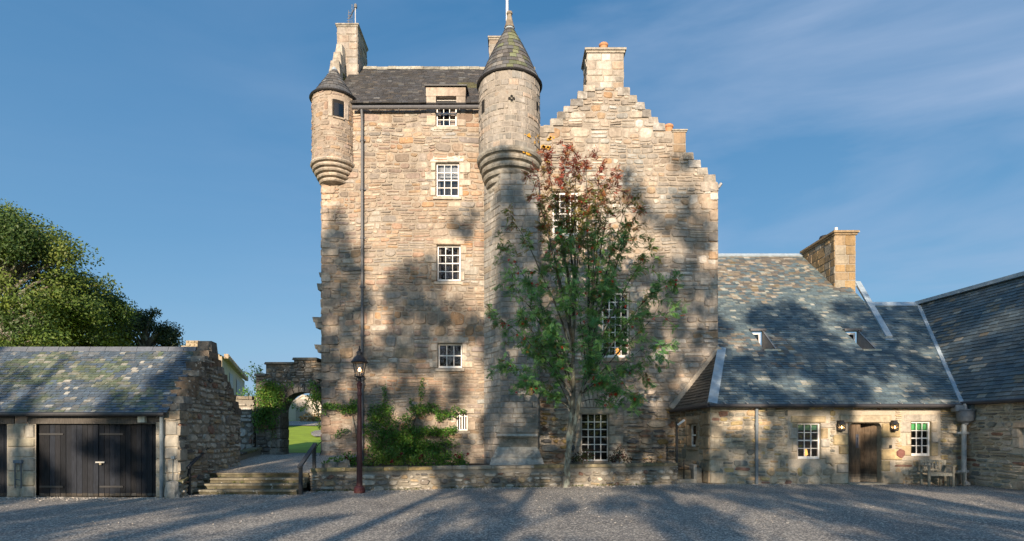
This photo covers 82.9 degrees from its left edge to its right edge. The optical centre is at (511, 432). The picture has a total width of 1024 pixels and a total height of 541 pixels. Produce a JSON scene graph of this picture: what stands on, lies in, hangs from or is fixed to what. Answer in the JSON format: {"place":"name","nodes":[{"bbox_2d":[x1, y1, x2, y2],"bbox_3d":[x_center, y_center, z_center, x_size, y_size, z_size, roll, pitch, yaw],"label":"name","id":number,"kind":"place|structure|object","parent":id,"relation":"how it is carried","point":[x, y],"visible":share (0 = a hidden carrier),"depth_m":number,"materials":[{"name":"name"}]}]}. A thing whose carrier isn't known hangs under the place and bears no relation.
{"place":"outdoors","nodes":[
{"label":"outdoors","id":0,"kind":"place"},
{"bbox_2d":[208,453,356,472],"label":"ramp path","id":1,"kind":"structure","parent":0,"point":[284,463],"depth_m":18.86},
{"bbox_2d":[236,396,255,449],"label":"boundary wall","id":2,"kind":"structure","parent":1,"relation":"on","point":[247,427],"depth_m":22.27,"materials":[{"name":"stone"}]},
{"bbox_2d":[240,447,261,459],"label":"ramp wall","id":3,"kind":"structure","parent":1,"relation":"on","point":[249,452],"depth_m":20.99,"materials":[{"name":"stone"}]},
{"bbox_2d":[254,357,321,454],"bbox_3d":[-8.255,-0.897,22.530,3.188,3.957,0.940,0,0,0],"label":"ruined archway","id":4,"kind":"object","parent":1,"relation":"on","point":[298,371],"visible":0.55,"depth_m":22.17,"materials":[{"name":"stone"}]},
{"bbox_2d":[251,379,293,451],"bbox_3d":[-9.079,-0.642,21.995,1.687,2.812,0.497,0,0,0],"label":"arch ivy","id":5,"kind":"object","parent":4,"relation":"attached to","point":[268,396],"visible":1,"depth_m":21.96,"materials":[{"name":"green plant"}]},
{"bbox_2d":[289,425,321,452],"bbox_3d":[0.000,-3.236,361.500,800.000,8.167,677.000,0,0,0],"label":"lawn","id":6,"kind":"structure","parent":0,"point":[302,439],"depth_m":32.35,"materials":[{"name":"green plant"}]},
{"bbox_2d":[0,198,122,346],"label":"broadleaf tree","id":7,"kind":"object","parent":6,"relation":"on","point":[25,244],"visible":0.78,"depth_m":29.33,"materials":[{"name":"green plant"}]},
{"bbox_2d":[13,268,142,346],"bbox_3d":[-25.014,-4.368,33.005,6.748,9.727,6.839,0,0,-33],"label":"broadleaf tree","id":8,"kind":"object","parent":6,"relation":"on","point":[122,313],"visible":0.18,"depth_m":32.71,"materials":[{"name":"green plant"}]},
{"bbox_2d":[112,306,185,346],"bbox_3d":[-23.200,-3.900,37.093,5.366,8.160,4.708,0,0,0],"label":"broadleaf tree","id":9,"kind":"object","parent":6,"relation":"on","point":[164,335],"visible":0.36,"depth_m":36.68,"materials":[{"name":"green plant"}]},
{"bbox_2d":[181,340,247,395],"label":"house","id":10,"kind":"structure","parent":6,"relation":"on","point":[232,370],"depth_m":41.47,"materials":[{"name":"paint"}]},
{"bbox_2d":[230,373,232,387],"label":"window","id":11,"kind":"structure","parent":10,"relation":"in","point":[231,376],"depth_m":41.07,"materials":[{"name":"glass"}]},
{"bbox_2d":[237,380,239,395],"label":"window","id":12,"kind":"structure","parent":10,"relation":"in","point":[238,383],"depth_m":46.24,"materials":[{"name":"paint"}]},
{"bbox_2d":[238,361,264,395],"bbox_3d":[-10.820,-1.804,24.005,1.151,2.297,0.650,0,0,0],"label":"sapling","id":13,"kind":"object","parent":6,"relation":"on","point":[254,380],"visible":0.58,"depth_m":23.96,"materials":[{"name":"green plant"}]},
{"bbox_2d":[289,394,320,420],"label":"outbuilding","id":14,"kind":"structure","parent":6,"relation":"on","point":[294,414],"depth_m":54.00,"materials":[{"name":"paint"}]},
{"bbox_2d":[296,399,306,420],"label":"door","id":15,"kind":"structure","parent":14,"relation":"in","point":[299,401],"depth_m":53.93,"materials":[{"name":"paint"}]},
{"bbox_2d":[298,412,320,421],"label":"dry shrub","id":16,"kind":"object","parent":6,"relation":"on","point":[312,418],"visible":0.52,"depth_m":50.72,"materials":[{"name":"green plant"}]},
{"bbox_2d":[289,421,321,435],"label":"gravel drive","id":17,"kind":"structure","parent":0,"point":[316,433],"depth_m":48.12,"materials":[{"name":"grey gravel"}]},
{"bbox_2d":[0,478,1023,540],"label":"forecourt","id":18,"kind":"structure","parent":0,"point":[189,519],"depth_m":11.74,"materials":[{"name":"grey gravel"}]},
{"bbox_2d":[0,341,241,497],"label":"garage building","id":19,"kind":"structure","parent":18,"relation":"on","point":[113,421],"depth_m":15.13,"materials":[{"name":"stone"}]},
{"bbox_2d":[0,424,6,495],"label":"door","id":20,"kind":"structure","parent":19,"relation":"in","point":[3,427],"depth_m":15.09,"materials":[{"name":"brown wood"}]},
{"bbox_2d":[39,424,104,495],"bbox_3d":[-11.442,0.718,15.066,1.729,1.863,0.127,0,0,0],"label":"door","id":21,"kind":"structure","parent":19,"relation":"in","point":[69,463],"depth_m":15.09,"materials":[{"name":"brown wood"}]},
{"bbox_2d":[99,424,155,495],"bbox_3d":[-9.983,0.718,15.097,1.518,1.863,0.065,0,0,0],"label":"door","id":22,"kind":"structure","parent":19,"relation":"in","point":[128,451],"depth_m":15.09,"materials":[{"name":"brown wood"}]},
{"bbox_2d":[164,480,179,498],"bbox_3d":[-8.694,1.450,14.840,0.358,0.460,0.335,0,0,0],"label":"guard stone","id":23,"kind":"object","parent":18,"relation":"on","point":[171,489],"visible":0.98,"depth_m":14.73,"materials":[{"name":"grey stone"}]},
{"bbox_2d":[169,473,194,496],"bbox_3d":[-8.825,1.403,15.707,0.411,0.954,1.632,0,0,-13],"label":"plant","id":24,"kind":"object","parent":18,"relation":"on","point":[182,485],"depth_m":15.08,"materials":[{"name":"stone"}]},
{"bbox_2d":[186,446,210,495],"bbox_3d":[-8.650,1.015,16.010,0.110,1.330,1.428,0,0,-5],"label":"handrail","id":25,"kind":"object","parent":18,"relation":"on","point":[188,467],"visible":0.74,"depth_m":15.43,"materials":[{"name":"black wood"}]},
{"bbox_2d":[191,473,310,494],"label":"stone steps","id":26,"kind":"structure","parent":18,"relation":"on","point":[259,484],"depth_m":15.94,"materials":[{"name":"beige stone"}]},
{"bbox_2d":[297,443,316,494],"bbox_3d":[-5.770,0.995,16.375,0.110,1.371,1.494,0,0,-3],"label":"handrail","id":27,"kind":"object","parent":18,"relation":"on","point":[312,449],"visible":0.88,"depth_m":15.91,"materials":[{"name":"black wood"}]},
{"bbox_2d":[351,345,367,492],"bbox_3d":[-4.260,-0.375,16.200,0.480,4.110,0.480,0,0,0],"label":"street lamp","id":28,"kind":"object","parent":18,"relation":"on","point":[359,358],"visible":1,"depth_m":16.14,"materials":[{"name":"metal"}]},
{"bbox_2d":[212,475,654,494],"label":"wall foot grass","id":29,"kind":"structure","parent":18,"relation":"on","point":[455,487],"depth_m":17.32,"materials":[{"name":"green plant"}]},
{"bbox_2d":[309,462,678,491],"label":"garden wall","id":30,"kind":"structure","parent":18,"relation":"on","point":[412,477],"depth_m":17.58,"materials":[{"name":"stone"}]},
{"bbox_2d":[309,0,721,464],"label":"tower house","id":31,"kind":"structure","parent":18,"relation":"on","point":[417,171],"depth_m":21.55,"materials":[{"name":"stone"}]},
{"bbox_2d":[291,379,321,429],"bbox_3d":[-7.688,-1.058,21.847,1.259,1.930,0.463,0,0,0],"label":"hanging ivy","id":32,"kind":"object","parent":31,"relation":"attached to","point":[314,397],"visible":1,"depth_m":21.82,"materials":[{"name":"green plant"}]},
{"bbox_2d":[322,396,356,451],"bbox_3d":[-6.384,-0.111,21.584,1.516,2.466,0.466,0,0,0],"label":"wall creeper","id":33,"kind":"object","parent":31,"relation":"attached to","point":[350,408],"depth_m":21.56,"materials":[{"name":"green plant"}]},
{"bbox_2d":[426,103,465,130],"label":"window","id":34,"kind":"structure","parent":31,"relation":"in","point":[446,119],"depth_m":21.91,"materials":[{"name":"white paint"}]},
{"bbox_2d":[425,238,469,284],"bbox_3d":[-2.419,-6.428,22.035,1.721,1.755,0.631,0,0,0],"label":"window","id":35,"kind":"structure","parent":31,"relation":"in","point":[447,259],"depth_m":21.91,"materials":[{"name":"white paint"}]},
{"bbox_2d":[425,156,471,199],"bbox_3d":[-2.394,-9.564,22.034,1.756,1.680,0.633,0,0,0],"label":"window","id":36,"kind":"structure","parent":31,"relation":"in","point":[447,176],"depth_m":21.90,"materials":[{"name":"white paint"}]},
{"bbox_2d":[429,337,472,371],"bbox_3d":[-2.285,-2.939,22.031,1.647,1.326,0.638,0,0,0],"label":"window","id":37,"kind":"structure","parent":31,"relation":"in","point":[449,357],"depth_m":21.78,"materials":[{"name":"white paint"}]},
{"bbox_2d":[545,185,585,240],"bbox_3d":[1.973,-8.129,21.700,1.568,2.084,0.540,0,0,0],"label":"window","id":38,"kind":"structure","parent":31,"relation":"in","point":[582,186],"depth_m":21.51,"materials":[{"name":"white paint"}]},
{"bbox_2d":[565,393,626,460],"bbox_3d":[3.113,-0.184,21.735,2.331,2.521,0.650,0,0,0],"label":"window","id":39,"kind":"structure","parent":31,"relation":"in","point":[594,425],"depth_m":21.62,"materials":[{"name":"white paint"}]},
{"bbox_2d":[594,287,640,361],"bbox_3d":[3.851,-4.005,21.705,1.855,2.801,0.590,0,0,0],"label":"window","id":40,"kind":"structure","parent":31,"relation":"in","point":[633,296],"depth_m":21.56,"materials":[{"name":"white paint"}]},
{"bbox_2d":[484,140,689,487],"bbox_3d":[2.330,-3.675,17.730,6.210,10.837,3.625,0,0,-22],"label":"rowan tree","id":41,"kind":"object","parent":18,"relation":"on","point":[593,352],"visible":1,"depth_m":17.51,"materials":[{"name":"green plant"}]},
{"bbox_2d":[192,484,1020,499],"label":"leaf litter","id":42,"kind":"object","parent":18,"relation":"on","point":[635,484],"visible":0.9,"depth_m":17.83,"materials":[{"name":"brown plant"}]},
{"bbox_2d":[677,464,701,482],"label":"stone steps","id":43,"kind":"structure","parent":18,"relation":"on","point":[693,473],"depth_m":19.25,"materials":[{"name":"grey stone"}]},
{"bbox_2d":[683,460,684,478],"bbox_3d":[5.720,1.240,19.300,0.039,0.680,0.039,0,0,0],"label":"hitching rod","id":44,"kind":"object","parent":43,"relation":"on","point":[683,469],"visible":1,"depth_m":19.29,"materials":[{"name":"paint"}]},
{"bbox_2d":[668,227,976,484],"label":"stone lodge","id":45,"kind":"structure","parent":18,"relation":"on","point":[792,389],"depth_m":19.79,"materials":[{"name":"beige stone"}]},
{"bbox_2d":[685,419,699,449],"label":"window","id":46,"kind":"structure","parent":45,"relation":"in","point":[691,430],"depth_m":20.36,"materials":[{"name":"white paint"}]},
{"bbox_2d":[786,416,834,458],"bbox_3d":[9.734,0.169,19.118,1.594,1.429,0.584,0,0,0],"label":"window","id":47,"kind":"structure","parent":45,"relation":"in","point":[807,432],"depth_m":18.96,"materials":[{"name":"white paint"}]},
{"bbox_2d":[837,420,845,431],"bbox_3d":[10.636,-0.211,18.762,0.200,0.365,0.275,0,0,0],"label":"wall lantern","id":48,"kind":"object","parent":45,"relation":"attached to","point":[841,425],"depth_m":18.70,"materials":[{"name":"paint"}]},
{"bbox_2d":[849,424,859,481],"bbox_3d":[11.214,0.670,19.043,0.469,1.920,0.134,0,0,0],"label":"door","id":49,"kind":"structure","parent":45,"relation":"in","point":[854,429],"depth_m":19.06,"materials":[{"name":"brown wood"}]},
{"bbox_2d":[860,424,876,481],"bbox_3d":[11.822,0.670,19.316,0.569,1.920,0.035,0,0,45],"label":"door","id":50,"kind":"structure","parent":45,"relation":"in","point":[868,432],"depth_m":19.27,"materials":[{"name":"brown wood"}]},
{"bbox_2d":[890,420,898,431],"bbox_3d":[12.349,-0.211,18.762,0.200,0.365,0.275,0,0,0],"label":"wall lantern","id":51,"kind":"object","parent":45,"relation":"attached to","point":[894,425],"depth_m":18.69,"materials":[{"name":"paint"}]},
{"bbox_2d":[898,414,937,455],"bbox_3d":[13.226,0.096,19.119,1.316,1.380,0.582,0,0,0],"label":"window","id":52,"kind":"structure","parent":45,"relation":"in","point":[922,437],"depth_m":18.90,"materials":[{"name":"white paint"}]},
{"bbox_2d":[919,460,955,486],"bbox_3d":[13.383,1.280,18.269,0.760,0.800,0.660,0,0,14],"label":"garden bench","id":53,"kind":"object","parent":18,"relation":"on","point":[944,474],"visible":0.97,"depth_m":18.42,"materials":[{"name":"brown wood"}]},
{"bbox_2d":[939,471,965,485],"bbox_3d":[13.883,1.460,18.299,0.560,0.440,0.398,0,0,0],"label":"side table","id":54,"kind":"object","parent":18,"relation":"on","point":[948,481],"visible":0.82,"depth_m":18.14,"materials":[{"name":"brown wood"}]},
{"bbox_2d":[915,271,1023,489],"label":"stone wing","id":55,"kind":"structure","parent":18,"relation":"on","point":[977,330],"depth_m":18.78,"materials":[{"name":"grey stone"}]},
{"bbox_2d":[1012,422,1023,447],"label":"window","id":56,"kind":"structure","parent":55,"relation":"in","point":[1017,442],"depth_m":17.07,"materials":[{"name":"white paint"}]},
{"bbox_2d":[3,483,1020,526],"bbox_3d":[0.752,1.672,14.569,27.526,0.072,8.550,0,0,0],"label":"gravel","id":57,"kind":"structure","parent":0,"point":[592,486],"depth_m":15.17,"materials":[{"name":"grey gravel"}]},
{"bbox_2d":[0,0,1023,398],"label":"sky","id":58,"kind":"structure","parent":0,"point":[172,138],"materials":[{"name":"blue"}]},
{"bbox_2d":[351,463,682,466],"bbox_3d":[0.050,1.162,19.375,11.700,0.062,5.250,0,0,0],"label":"flower bed","id":59,"kind":"object","parent":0,"point":[389,465],"visible":0.11,"depth_m":20.90,"materials":[{"name":"soil"}]},
{"bbox_2d":[321,460,350,467],"bbox_3d":[-5.364,1.002,17.643,0.935,0.316,0.721,0,0,-35],"label":"rockery","id":60,"kind":"object","parent":59,"relation":"on","point":[345,463],"visible":0.52,"depth_m":17.42,"materials":[{"name":"stone"}]},
{"bbox_2d":[321,451,356,466],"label":"bed weeds","id":61,"kind":"object","parent":59,"relation":"on","point":[351,459],"visible":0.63,"depth_m":18.58,"materials":[{"name":"green plant"}]},
{"bbox_2d":[362,446,413,465],"bbox_3d":[-4.358,0.875,20.307,1.931,0.857,0.481,0,0,0],"label":"rose bush","id":62,"kind":"object","parent":59,"relation":"on","point":[391,460],"visible":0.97,"depth_m":20.26,"materials":[{"name":"green plant"}]},
{"bbox_2d":[355,378,466,463],"bbox_3d":[-3.855,-0.375,21.582,4.402,3.365,0.501,0,0,0],"label":"climbing rose","id":63,"kind":"object","parent":59,"relation":"on","point":[404,439],"visible":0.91,"depth_m":21.54,"materials":[{"name":"green plant"}]},
{"bbox_2d":[409,447,469,465],"bbox_3d":[-2.574,0.919,20.407,2.214,0.780,0.476,0,0,0],"label":"rose bush","id":64,"kind":"object","parent":59,"relation":"on","point":[448,456],"visible":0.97,"depth_m":20.36,"materials":[{"name":"green plant"}]},
{"bbox_2d":[570,448,596,463],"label":"bed shrub","id":65,"kind":"object","parent":59,"relation":"on","point":[583,458],"visible":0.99,"depth_m":20.57,"materials":[{"name":"green plant"}]},
{"bbox_2d":[607,445,657,462],"bbox_3d":[4.288,0.787,20.589,1.832,0.737,0.440,0,0,0],"label":"bed shrub","id":66,"kind":"object","parent":59,"relation":"on","point":[619,454],"visible":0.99,"depth_m":20.57,"materials":[{"name":"green plant"}]},
{"bbox_2d":[676,419,684,470],"bbox_3d":[5.566,0.421,19.173,0.307,1.718,0.113,0,0,28],"label":"drainpipe","id":67,"kind":"object","parent":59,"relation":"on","point":[679,423],"visible":0.88,"depth_m":19.22,"materials":[{"name":"metal"}]}
]}

